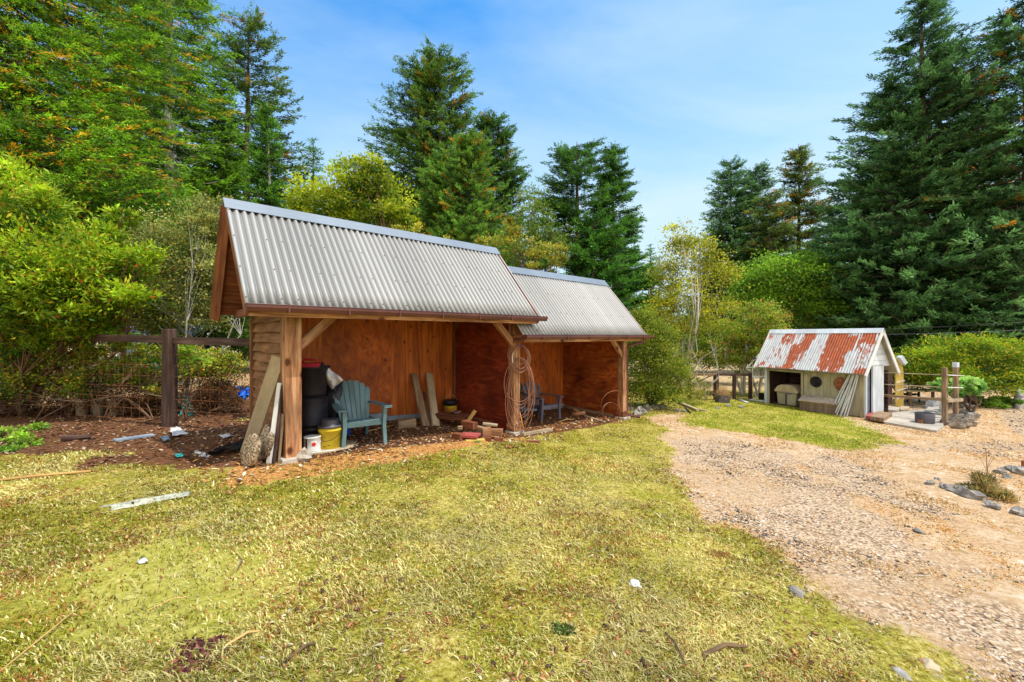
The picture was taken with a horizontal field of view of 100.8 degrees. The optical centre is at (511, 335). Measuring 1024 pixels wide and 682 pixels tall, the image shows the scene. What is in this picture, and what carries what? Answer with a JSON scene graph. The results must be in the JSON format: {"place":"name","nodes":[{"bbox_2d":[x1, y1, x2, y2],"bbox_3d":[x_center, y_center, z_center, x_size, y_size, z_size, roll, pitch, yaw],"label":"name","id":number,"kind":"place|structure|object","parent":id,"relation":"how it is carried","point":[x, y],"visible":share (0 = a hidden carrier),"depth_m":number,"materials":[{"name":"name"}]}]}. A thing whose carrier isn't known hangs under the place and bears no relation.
{"place":"outdoors","nodes":[
{"label":"outdoors","id":0,"kind":"place"},
{"bbox_2d":[0,342,1023,681],"bbox_3d":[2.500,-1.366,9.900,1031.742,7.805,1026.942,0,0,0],"label":"ground","id":1,"kind":"structure","parent":0,"point":[872,598],"depth_m":4.03,"materials":[{"name":"plant"}]},
{"bbox_2d":[0,421,51,452],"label":"leafy plant","id":2,"kind":"object","parent":1,"relation":"on","point":[15,435],"visible":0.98,"depth_m":6.19,"materials":[{"name":"green plant"}]},
{"bbox_2d":[0,470,90,480],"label":"pale pole","id":3,"kind":"object","parent":1,"relation":"on","point":[41,475],"visible":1,"depth_m":4.82,"materials":[{"name":"brown wood"}]},
{"bbox_2d":[60,434,90,441],"bbox_3d":[-6.682,1.554,6.489,0.319,0.100,0.100,0,0,-36],"label":"dark log","id":4,"kind":"object","parent":1,"relation":"on","point":[70,437],"visible":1,"depth_m":6.45,"materials":[{"name":"brown wood"}]},
{"bbox_2d":[73,397,90,415],"bbox_3d":[-8.603,1.422,8.483,0.280,0.350,0.280,0,0,0],"label":"garden pot","id":5,"kind":"object","parent":1,"relation":"on","point":[86,411],"visible":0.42,"depth_m":8.40,"materials":[{"name":"brown metal"}]},
{"bbox_2d":[0,146,177,416],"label":"rhododendron","id":6,"kind":"object","parent":1,"relation":"on","point":[55,283],"visible":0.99,"depth_m":7.69,"materials":[{"name":"green plant"}]},
{"bbox_2d":[90,397,106,415],"bbox_3d":[-8.277,1.423,8.491,0.280,0.350,0.280,0,0,0],"label":"garden pot","id":7,"kind":"object","parent":1,"relation":"on","point":[100,409],"visible":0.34,"depth_m":8.42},
{"bbox_2d":[0,141,217,387],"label":"tall bushes","id":8,"kind":"object","parent":1,"relation":"on","point":[159,199],"visible":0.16,"depth_m":13.15,"materials":[{"name":"green plant"}]},
{"bbox_2d":[0,0,243,362],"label":"cedar tree","id":9,"kind":"object","parent":1,"relation":"on","point":[70,45],"visible":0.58,"depth_m":12.46,"materials":[{"name":"green plant"}]},
{"bbox_2d":[0,334,249,419],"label":"wire fence","id":10,"kind":"object","parent":1,"relation":"on","point":[72,381],"visible":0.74,"depth_m":8.31,"materials":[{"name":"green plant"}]},
{"bbox_2d":[0,351,249,418],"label":"dry brush","id":11,"kind":"object","parent":1,"relation":"on","point":[155,405],"visible":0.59,"depth_m":8.58,"materials":[{"name":"brown plant"}]},
{"bbox_2d":[0,329,254,426],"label":"timber fence","id":12,"kind":"object","parent":1,"relation":"on","point":[170,340],"visible":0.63,"depth_m":7.50,"materials":[{"name":"brown wood"}]},
{"bbox_2d":[113,433,154,441],"bbox_3d":[-5.891,1.585,6.606,0.130,0.035,0.472,0,0,34],"label":"fallen board","id":13,"kind":"object","parent":1,"relation":"on","point":[133,437],"visible":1,"depth_m":6.57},
{"bbox_2d":[55,1,214,327],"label":"conifer","id":14,"kind":"object","parent":1,"relation":"on","point":[203,122],"visible":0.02,"depth_m":21.31,"materials":[{"name":"green plant"}]},
{"bbox_2d":[101,491,190,509],"bbox_3d":[-3.582,1.625,4.162,0.677,0.024,0.206,0,0,-38],"label":"weathered board","id":15,"kind":"object","parent":1,"relation":"on","point":[127,504],"visible":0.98,"depth_m":4.16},
{"bbox_2d":[72,0,258,362],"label":"conifer","id":16,"kind":"object","parent":1,"relation":"on","point":[177,151],"visible":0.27,"depth_m":18.86,"materials":[{"name":"green plant"}]},
{"bbox_2d":[105,190,245,400],"bbox_3d":[-7.492,-0.817,9.487,2.972,4.972,2.370,0,0,-33],"label":"plum tree","id":17,"kind":"object","parent":1,"relation":"on","point":[194,266],"visible":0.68,"depth_m":9.37,"materials":[{"name":"green plant"}]},
{"bbox_2d":[159,651,219,679],"bbox_3d":[-1.618,1.663,2.140,0.230,0.059,0.183,0,0,0],"label":"lawn weed","id":18,"kind":"object","parent":1,"relation":"on","point":[191,661],"visible":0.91,"depth_m":2.14,"materials":[{"name":"brown plant"}]},
{"bbox_2d":[130,280,254,377],"bbox_3d":[-7.639,0.044,10.780,3.055,3.250,2.281,0,0,0],"label":"dark understory","id":19,"kind":"object","parent":1,"relation":"on","point":[225,333],"visible":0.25,"depth_m":10.59,"materials":[{"name":"green plant"}]},
{"bbox_2d":[162,633,226,658],"bbox_3d":[-1.695,1.661,2.265,0.246,0.055,0.190,0,0,0],"label":"lawn weed","id":20,"kind":"object","parent":1,"relation":"on","point":[200,642],"visible":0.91,"depth_m":2.28,"materials":[{"name":"brown plant"}]},
{"bbox_2d":[178,335,216,421],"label":"young sapling","id":21,"kind":"object","parent":1,"relation":"on","point":[183,361],"visible":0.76,"depth_m":7.93,"materials":[{"name":"green plant"}]},
{"bbox_2d":[178,75,252,311],"bbox_3d":[-13.846,-5.150,20.006,4.965,13.895,5.349,0,0,0],"label":"conifer","id":22,"kind":"object","parent":1,"relation":"on","point":[229,168],"visible":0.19,"depth_m":19.79,"materials":[{"name":"green plant"}]},
{"bbox_2d":[205,437,244,455],"bbox_3d":[-3.947,1.573,6.057,0.288,0.114,1.037,0,0,-6],"label":"black cloth","id":23,"kind":"object","parent":1,"relation":"on","point":[231,446],"visible":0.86,"depth_m":5.91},
{"bbox_2d":[241,433,260,465],"bbox_3d":[-3.309,1.447,5.366,0.424,0.405,0.154,0,0,34],"label":"round stone","id":24,"kind":"object","parent":1,"relation":"on","point":[251,448],"visible":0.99,"depth_m":5.31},
{"bbox_2d":[180,1,323,360],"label":"conifer","id":25,"kind":"object","parent":1,"relation":"on","point":[240,84],"visible":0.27,"depth_m":26.65,"materials":[{"name":"green plant"}]},
{"bbox_2d":[0,405,509,469],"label":"leaf litter","id":26,"kind":"object","parent":1,"relation":"on","point":[170,446],"visible":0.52,"depth_m":6.97,"materials":[{"name":"brown plant"}]},
{"bbox_2d":[226,100,293,356],"bbox_3d":[-11.037,-4.344,18.900,3.870,12.304,4.046,0,0,-44],"label":"conifer","id":27,"kind":"object","parent":1,"relation":"on","point":[262,155],"visible":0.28,"depth_m":18.77,"materials":[{"name":"green plant"}]},
{"bbox_2d":[240,355,279,451],"bbox_3d":[-3.465,0.967,5.873,0.640,1.407,0.068,0,0,8],"label":"leaning board","id":28,"kind":"object","parent":1,"relation":"on","point":[268,386],"visible":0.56,"depth_m":5.86,"materials":[{"name":"grey wood"}]},
{"bbox_2d":[258,424,274,460],"bbox_3d":[-3.280,1.421,5.635,0.478,0.473,0.144,0,0,41],"label":"round stone","id":29,"kind":"object","parent":1,"relation":"on","point":[267,438],"visible":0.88,"depth_m":5.55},
{"bbox_2d":[266,383,281,463],"bbox_3d":[-3.129,1.143,5.572,0.061,1.030,0.233,0,0,10],"label":"leaning board","id":30,"kind":"object","parent":1,"relation":"on","point":[274,419],"visible":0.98,"depth_m":5.57,"materials":[{"name":"white paint"}]},
{"bbox_2d":[272,385,282,463],"bbox_3d":[-3.109,1.163,5.604,0.109,1.007,0.304,0,0,0],"label":"leaning board","id":31,"kind":"object","parent":1,"relation":"on","point":[277,432],"visible":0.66,"depth_m":5.55,"materials":[{"name":"grey wood"}]},
{"bbox_2d":[277,414,284,462],"bbox_3d":[-3.042,1.344,5.567,0.062,0.632,0.097,0,0,40],"label":"leaning board","id":32,"kind":"object","parent":1,"relation":"on","point":[280,437],"visible":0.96,"depth_m":5.55,"materials":[{"name":"brown wood"}]},
{"bbox_2d":[295,447,311,461],"bbox_3d":[-2.757,1.600,5.650,0.224,0.240,0.199,0,0,0],"label":"pale rock","id":33,"kind":"object","parent":1,"relation":"on","point":[303,454],"visible":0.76,"depth_m":5.60,"materials":[{"name":"stone"}]},
{"bbox_2d":[301,137,326,210],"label":"conifer","id":34,"kind":"object","parent":1,"relation":"on","point":[315,150],"visible":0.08,"depth_m":33.86,"materials":[{"name":"green plant"}]},
{"bbox_2d":[302,395,327,445],"bbox_3d":[-3.121,1.299,6.580,0.520,0.740,0.520,0,0,0],"label":"plastic barrel","id":35,"kind":"object","parent":1,"relation":"on","point":[314,411],"visible":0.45,"depth_m":6.38,"materials":[{"name":"plastic"}]},
{"bbox_2d":[302,365,329,396],"bbox_3d":[-3.121,0.700,6.580,0.556,0.455,0.556,0,0,0],"label":"plastic planter","id":36,"kind":"object","parent":35,"relation":"on","point":[314,381],"visible":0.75,"depth_m":6.39,"materials":[{"name":"plastic"}]},
{"bbox_2d":[326,368,342,388],"bbox_3d":[-2.866,0.656,6.690,0.445,0.378,0.213,0,0,44],"label":"feed sack","id":37,"kind":"object","parent":36,"relation":"on","point":[334,379],"visible":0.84,"depth_m":6.62,"materials":[{"name":"white"}]},
{"bbox_2d":[311,439,356,454],"bbox_3d":[-2.762,1.676,6.344,0.659,0.057,1.047,0,0,25],"label":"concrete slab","id":38,"kind":"object","parent":1,"relation":"on","point":[350,443],"visible":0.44,"depth_m":6.33,"materials":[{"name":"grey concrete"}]},
{"bbox_2d":[303,434,320,451],"bbox_3d":[-2.892,1.563,6.127,0.234,0.220,0.234,0,0,0],"label":"paint can","id":39,"kind":"object","parent":38,"relation":"on","point":[312,443],"visible":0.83,"depth_m":6.04,"materials":[{"name":"white"}]},
{"bbox_2d":[317,417,341,448],"bbox_3d":[-2.729,1.462,6.337,0.356,0.443,0.375,0,0,0],"label":"bucket","id":40,"kind":"object","parent":38,"relation":"on","point":[329,429],"visible":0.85,"depth_m":6.23,"materials":[{"name":"yellow plastic"}]},
{"bbox_2d":[326,378,351,430],"bbox_3d":[-3.018,1.179,7.178,0.559,0.992,0.547,0,0,-29],"label":"bin bag","id":41,"kind":"object","parent":1,"relation":"on","point":[336,393],"visible":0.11,"depth_m":6.97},
{"bbox_2d":[277,149,426,234],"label":"broadleaf tree","id":42,"kind":"object","parent":1,"relation":"on","point":[366,185],"visible":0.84,"depth_m":11.53,"materials":[{"name":"green plant"}]},
{"bbox_2d":[331,380,391,447],"bbox_3d":[-2.502,1.228,6.862,0.855,0.957,0.936,0,0,-35],"label":"garden chair","id":43,"kind":"object","parent":1,"relation":"on","point":[362,400],"visible":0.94,"depth_m":7.00,"materials":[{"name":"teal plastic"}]},
{"bbox_2d":[364,550,393,562],"bbox_3d":[-1.026,1.701,3.273,0.245,0.066,0.190,0,0,0],"label":"grass tuft","id":44,"kind":"object","parent":1,"relation":"on","point":[377,556],"visible":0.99,"depth_m":3.26,"materials":[{"name":"yellow plant"}]},
{"bbox_2d":[319,52,457,224],"bbox_3d":[-8.633,-9.068,30.421,12.026,22.466,11.498,0,0,-31],"label":"conifer","id":45,"kind":"object","parent":1,"relation":"on","point":[383,133],"visible":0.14,"depth_m":29.43,"materials":[{"name":"green plant"}]},
{"bbox_2d":[183,407,627,493],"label":"wood chips","id":46,"kind":"object","parent":1,"relation":"on","point":[239,479],"visible":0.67,"depth_m":6.42,"materials":[{"name":"wood"}]},
{"bbox_2d":[395,417,415,428],"bbox_3d":[-2.039,1.676,8.114,0.360,0.170,0.170,0,0,-37],"label":"wood block","id":47,"kind":"object","parent":1,"relation":"on","point":[403,423],"depth_m":8.05,"materials":[{"name":"brown wood"}]},
{"bbox_2d":[410,373,428,425],"bbox_3d":[-1.911,1.304,8.723,0.156,1.023,0.878,0,0,-29],"label":"leaning plank","id":48,"kind":"object","parent":1,"relation":"on","point":[419,401],"visible":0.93,"depth_m":8.69,"materials":[{"name":"brown wood"}]},
{"bbox_2d":[209,197,653,463],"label":"open shed","id":49,"kind":"structure","parent":1,"relation":"on","point":[382,313],"depth_m":8.03,"materials":[{"name":"brown wood"}]},
{"bbox_2d":[503,357,534,433],"bbox_3d":[0.144,1.179,8.316,0.623,1.514,0.090,0,0,0],"label":"hose coil","id":50,"kind":"object","parent":49,"relation":"hanging from","point":[524,360],"visible":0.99,"depth_m":8.31,"materials":[{"name":"beige rubber"}]},
{"bbox_2d":[507,345,530,373],"bbox_3d":[0.135,0.460,8.309,0.463,0.560,0.092,0,0,0],"label":"hose coil","id":51,"kind":"object","parent":49,"relation":"hanging from","point":[511,362],"visible":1,"depth_m":8.30,"materials":[{"name":"fabric"}]},
{"bbox_2d":[425,372,439,425],"bbox_3d":[-1.677,1.321,8.907,0.169,1.052,0.996,0,0,-20],"label":"leaning plank","id":52,"kind":"object","parent":1,"relation":"on","point":[432,397],"visible":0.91,"depth_m":8.87,"materials":[{"name":"grey wood"}]},
{"bbox_2d":[0,433,894,681],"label":"lawn litter","id":53,"kind":"object","parent":1,"relation":"on","point":[381,642],"visible":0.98,"depth_m":2.66,"materials":[{"name":"plant"}]},
{"bbox_2d":[367,32,527,266],"bbox_3d":[-5.571,-9.069,30.480,12.413,22.649,12.934,0,0,-26],"label":"conifer","id":54,"kind":"object","parent":1,"relation":"on","point":[436,79],"visible":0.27,"depth_m":28.79,"materials":[{"name":"green plant"}]},
{"bbox_2d":[443,395,457,411],"bbox_3d":[-1.379,1.578,9.463,0.320,0.532,0.320,0,0,0],"label":"metal pail","id":55,"kind":"object","parent":1,"relation":"on","point":[450,405],"visible":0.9,"depth_m":9.34,"materials":[{"name":"yellow plastic"}]},
{"bbox_2d":[435,411,469,428],"bbox_3d":[-1.182,1.709,8.599,0.720,0.258,0.260,0,0,23],"label":"bench","id":56,"kind":"object","parent":1,"relation":"on","point":[442,416],"visible":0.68,"depth_m":8.51,"materials":[{"name":"brown wood"}]},
{"bbox_2d":[407,127,522,267],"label":"conifer","id":57,"kind":"object","parent":1,"relation":"on","point":[452,220],"visible":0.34,"depth_m":23.32,"materials":[{"name":"green plant"}]},
{"bbox_2d":[391,215,569,271],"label":"broadleaf tree","id":58,"kind":"object","parent":1,"relation":"on","point":[531,251],"visible":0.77,"depth_m":11.67,"materials":[{"name":"green plant"}]},
{"bbox_2d":[481,426,491,436],"bbox_3d":[-0.470,1.758,7.764,0.170,0.160,0.130,0,0,-17],"label":"wood offcut","id":59,"kind":"object","parent":1,"relation":"on","point":[487,431],"visible":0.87,"depth_m":7.70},
{"bbox_2d":[471,425,486,434],"bbox_3d":[-0.608,1.743,7.854,0.100,0.130,0.360,0,0,-41],"label":"wood offcut","id":60,"kind":"object","parent":59,"relation":"on","point":[478,429],"visible":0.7,"depth_m":7.79,"materials":[{"name":"grey wood"}]},
{"bbox_2d":[461,420,477,429],"bbox_3d":[-0.796,1.657,7.894,0.340,0.130,0.120,0,0,43],"label":"wood offcut","id":61,"kind":"object","parent":60,"relation":"on","point":[469,424],"visible":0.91,"depth_m":7.82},
{"bbox_2d":[466,107,533,262],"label":"conifer","id":62,"kind":"object","parent":1,"relation":"on","point":[493,126],"visible":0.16,"depth_m":30.14,"materials":[{"name":"green plant"}]},
{"bbox_2d":[0,371,1023,681],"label":"grass","id":63,"kind":"structure","parent":1,"relation":"on","point":[14,643],"depth_m":3.20,"materials":[{"name":"plant"}]},
{"bbox_2d":[496,182,583,271],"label":"leaning tree","id":64,"kind":"object","parent":1,"relation":"on","point":[534,230],"visible":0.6,"depth_m":16.89,"materials":[{"name":"green plant"}]},
{"bbox_2d":[522,381,563,421],"bbox_3d":[0.702,1.581,10.445,0.806,0.902,0.882,0,0,-38],"label":"garden chair","id":65,"kind":"object","parent":1,"relation":"on","point":[540,405],"visible":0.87,"depth_m":10.34,"materials":[{"name":"grey wood"}]},
{"bbox_2d":[525,215,573,275],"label":"conifer","id":66,"kind":"object","parent":1,"relation":"on","point":[546,262],"visible":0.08,"depth_m":24.57,"materials":[{"name":"green plant"}]},
{"bbox_2d":[552,621,576,637],"bbox_3d":[0.315,1.794,2.584,0.173,0.059,0.139,0,0,0],"label":"lawn weed","id":67,"kind":"object","parent":1,"relation":"on","point":[563,629],"visible":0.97,"depth_m":2.59,"materials":[{"name":"green plant"}]},
{"bbox_2d":[524,136,630,290],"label":"conifer","id":68,"kind":"object","parent":1,"relation":"on","point":[566,204],"visible":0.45,"depth_m":24.83,"materials":[{"name":"green plant"}]},
{"bbox_2d":[555,216,647,375],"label":"conifer","id":69,"kind":"object","parent":1,"relation":"on","point":[619,279],"visible":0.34,"depth_m":23.15,"materials":[{"name":"green plant"}]},
{"bbox_2d":[569,140,675,364],"bbox_3d":[6.341,-4.771,27.142,7.634,14.784,7.560,0,0,0],"label":"conifer","id":70,"kind":"object","parent":1,"relation":"on","point":[612,178],"visible":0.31,"depth_m":26.09,"materials":[{"name":"green plant"}]},
{"bbox_2d":[638,243,664,325],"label":"conifer","id":71,"kind":"object","parent":1,"relation":"on","point":[650,258],"visible":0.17,"depth_m":52.13,"materials":[{"name":"green plant"}]},
{"bbox_2d":[627,303,706,409],"bbox_3d":[4.441,0.602,13.200,3.019,3.403,2.840,0,0,0],"label":"thicket","id":72,"kind":"object","parent":1,"relation":"on","point":[646,384],"visible":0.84,"depth_m":12.87,"materials":[{"name":"green plant"}]},
{"bbox_2d":[630,213,752,390],"bbox_3d":[7.637,-1.309,17.964,4.942,7.509,3.668,0,0,0],"label":"airy tree","id":73,"kind":"object","parent":1,"relation":"on","point":[688,246],"visible":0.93,"depth_m":17.80,"materials":[{"name":"green plant"}]},
{"bbox_2d":[681,376,710,404],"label":"weedy stems","id":74,"kind":"object","parent":1,"relation":"on","point":[700,393],"visible":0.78,"depth_m":14.44,"materials":[{"name":"green plant"}]},
{"bbox_2d":[631,299,763,387],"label":"hedge bushes","id":75,"kind":"object","parent":1,"relation":"on","point":[705,345],"visible":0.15,"depth_m":20.11,"materials":[{"name":"green plant"}]},
{"bbox_2d":[686,339,724,399],"bbox_3d":[7.047,1.254,15.539,1.499,2.305,0.936,0,0,0],"label":"bare shrub","id":76,"kind":"object","parent":1,"relation":"on","point":[700,352],"visible":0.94,"depth_m":15.47,"materials":[{"name":"green plant"}]},
{"bbox_2d":[714,385,731,402],"bbox_3d":[7.445,2.030,14.982,0.731,0.695,0.671,0,0,-36],"label":"planter","id":77,"kind":"object","parent":1,"relation":"on","point":[721,397],"visible":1,"depth_m":14.87,"materials":[{"name":"grey stone"}]},
{"bbox_2d":[702,642,747,656],"bbox_3d":[1.268,1.868,2.530,0.329,0.043,0.045,0,0,-18],"label":"stick","id":78,"kind":"object","parent":1,"relation":"on","point":[716,648],"visible":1,"depth_m":2.53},
{"bbox_2d":[688,373,764,399],"bbox_3d":[7.808,1.885,15.789,3.694,1.033,0.521,0,0,-5],"label":"field fence","id":79,"kind":"object","parent":1,"relation":"on","point":[716,383],"visible":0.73,"depth_m":15.85,"materials":[{"name":"brown wood"}]},
{"bbox_2d":[682,151,790,349],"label":"conifer","id":80,"kind":"object","parent":1,"relation":"on","point":[732,217],"visible":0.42,"depth_m":43.28,"materials":[{"name":"green plant"}]},
{"bbox_2d":[703,297,797,395],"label":"red tinted tree","id":81,"kind":"object","parent":1,"relation":"on","point":[755,320],"visible":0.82,"depth_m":16.77,"materials":[{"name":"green plant"}]},
{"bbox_2d":[726,188,808,347],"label":"conifer","id":82,"kind":"object","parent":1,"relation":"on","point":[777,212],"visible":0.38,"depth_m":39.48,"materials":[{"name":"green plant"}]},
{"bbox_2d":[715,241,861,329],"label":"green tree","id":83,"kind":"object","parent":1,"relation":"on","point":[787,280],"visible":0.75,"depth_m":26.12,"materials":[{"name":"green plant"}]},
{"bbox_2d":[764,143,834,328],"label":"conifer","id":84,"kind":"object","parent":1,"relation":"on","point":[798,156],"visible":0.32,"depth_m":41.21,"materials":[{"name":"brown plant"}]},
{"bbox_2d":[798,395,840,414],"bbox_3d":[9.693,2.156,13.331,0.507,0.453,1.034,0,0,-34],"label":"wooden chest","id":85,"kind":"object","parent":1,"relation":"on","point":[818,404],"visible":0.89,"depth_m":13.21,"materials":[{"name":"wood"}]},
{"bbox_2d":[753,328,900,417],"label":"shed","id":86,"kind":"structure","parent":1,"relation":"on","point":[827,357],"depth_m":13.32,"materials":[{"name":"white paint"}]},
{"bbox_2d":[774,384,800,405],"bbox_3d":[9.634,2.029,14.659,0.527,0.690,0.811,0,0,-24],"label":"storage bin","id":87,"kind":"object","parent":86,"relation":"on","point":[788,394],"visible":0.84,"depth_m":14.49,"materials":[{"name":"grey plastic"}]},
{"bbox_2d":[790,202,881,328],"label":"conifer","id":88,"kind":"object","parent":1,"relation":"on","point":[820,219],"visible":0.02,"depth_m":30.31,"materials":[{"name":"green plant"}]},
{"bbox_2d":[811,205,938,374],"bbox_3d":[23.870,-2.600,27.253,8.253,10.824,8.504,0,0,26],"label":"conifer","id":89,"kind":"object","parent":1,"relation":"on","point":[880,279],"visible":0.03,"depth_m":26.02,"materials":[{"name":"green plant"}]},
{"bbox_2d":[888,355,907,406],"bbox_3d":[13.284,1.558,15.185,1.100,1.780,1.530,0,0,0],"label":"post","id":90,"kind":"object","parent":1,"relation":"on","point":[899,379],"visible":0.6,"depth_m":14.59,"materials":[{"name":"yellow wood"}]},
{"bbox_2d":[891,667,913,681],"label":"loose stone","id":91,"kind":"object","parent":1,"relation":"on","point":[901,672],"visible":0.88,"depth_m":2.44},
{"bbox_2d":[789,0,1023,375],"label":"conifer","id":92,"kind":"object","parent":1,"relation":"on","point":[890,177],"visible":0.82,"depth_m":23.78,"materials":[{"name":"green plant"}]},
{"bbox_2d":[883,410,942,431],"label":"concrete slab","id":93,"kind":"structure","parent":1,"relation":"on","point":[904,419],"depth_m":11.52,"materials":[{"name":"concrete"}]},
{"bbox_2d":[870,411,891,421],"bbox_3d":[10.606,2.306,12.147,1.652,0.124,0.336,0,0,-42],"label":"wooden step","id":94,"kind":"object","parent":93,"relation":"on","point":[880,416],"visible":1,"depth_m":11.94,"materials":[{"name":"grey wood"}]},
{"bbox_2d":[914,411,934,423],"bbox_3d":[11.225,2.226,11.509,0.410,0.275,0.410,0,0,0],"label":"round tub","id":95,"kind":"object","parent":93,"relation":"on","point":[927,417],"visible":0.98,"depth_m":11.37,"materials":[{"name":"grey plastic"}]},
{"bbox_2d":[894,389,937,404],"bbox_3d":[14.710,2.191,15.200,1.500,0.525,0.550,0,0,0],"label":"garden table","id":96,"kind":"object","parent":1,"relation":"on","point":[909,391],"visible":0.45,"depth_m":14.99,"materials":[{"name":"brown wood"}]},
{"bbox_2d":[884,362,962,424],"bbox_3d":[11.879,1.604,12.538,1.437,1.670,1.814,0,0,-32],"label":"pen fence","id":97,"kind":"object","parent":1,"relation":"on","point":[945,400],"visible":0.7,"depth_m":11.87,"materials":[{"name":"brown wood"}]},
{"bbox_2d":[918,657,941,671],"bbox_3d":[2.517,1.979,2.551,0.101,0.061,0.132,0,0,22],"label":"loose stone","id":98,"kind":"object","parent":1,"relation":"on","point":[928,662],"visible":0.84,"depth_m":2.53,"materials":[{"name":"white stone"}]},
{"bbox_2d":[878,214,1023,379],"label":"conifer","id":99,"kind":"object","parent":1,"relation":"on","point":[946,294],"visible":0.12,"depth_m":22.68,"materials":[{"name":"green plant"}]},
{"bbox_2d":[892,331,1023,405],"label":"round bush","id":100,"kind":"object","parent":1,"relation":"on","point":[970,353],"visible":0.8,"depth_m":14.45,"materials":[{"name":"green plant"}]},
{"bbox_2d":[927,375,989,411],"bbox_3d":[13.694,1.845,12.900,1.949,1.332,0.878,0,0,-12],"label":"shrub","id":101,"kind":"object","parent":1,"relation":"on","point":[972,385],"visible":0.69,"depth_m":12.81,"materials":[{"name":"green plant"}]},
{"bbox_2d":[896,0,1023,344],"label":"conifer","id":102,"kind":"object","parent":1,"relation":"on","point":[1001,38],"visible":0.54,"depth_m":21.88,"materials":[{"name":"green plant"}]},
{"bbox_2d":[909,205,1023,385],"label":"conifer","id":103,"kind":"object","parent":1,"relation":"on","point":[1018,279],"visible":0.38,"depth_m":20.89,"materials":[{"name":"green plant"}]},
{"bbox_2d":[953,487,986,500],"bbox_3d":[6.293,2.192,5.808,0.332,0.188,0.186,0,0,44],"label":"rock","id":104,"kind":"object","parent":1,"relation":"on","point":[964,492],"visible":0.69,"depth_m":5.77,"materials":[{"name":"stone"}]},
{"bbox_2d":[949,470,1020,504],"bbox_3d":[6.630,2.109,5.885,0.714,0.472,0.715,0,0,0],"label":"weed clump","id":105,"kind":"object","parent":1,"relation":"on","point":[985,485],"visible":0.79,"depth_m":5.85,"materials":[{"name":"green plant"}]},
{"bbox_2d":[977,395,1023,408],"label":"ground ivy","id":106,"kind":"object","parent":1,"relation":"on","point":[1001,402],"visible":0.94,"depth_m":14.40,"materials":[{"name":"green plant"}]},
{"bbox_2d":[0,0,1023,321],"label":"sky","id":107,"kind":"structure","parent":0,"point":[690,85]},
{"bbox_2d":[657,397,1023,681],"bbox_3d":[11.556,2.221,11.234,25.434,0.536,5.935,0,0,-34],"label":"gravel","id":108,"kind":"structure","parent":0,"point":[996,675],"depth_m":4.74,"materials":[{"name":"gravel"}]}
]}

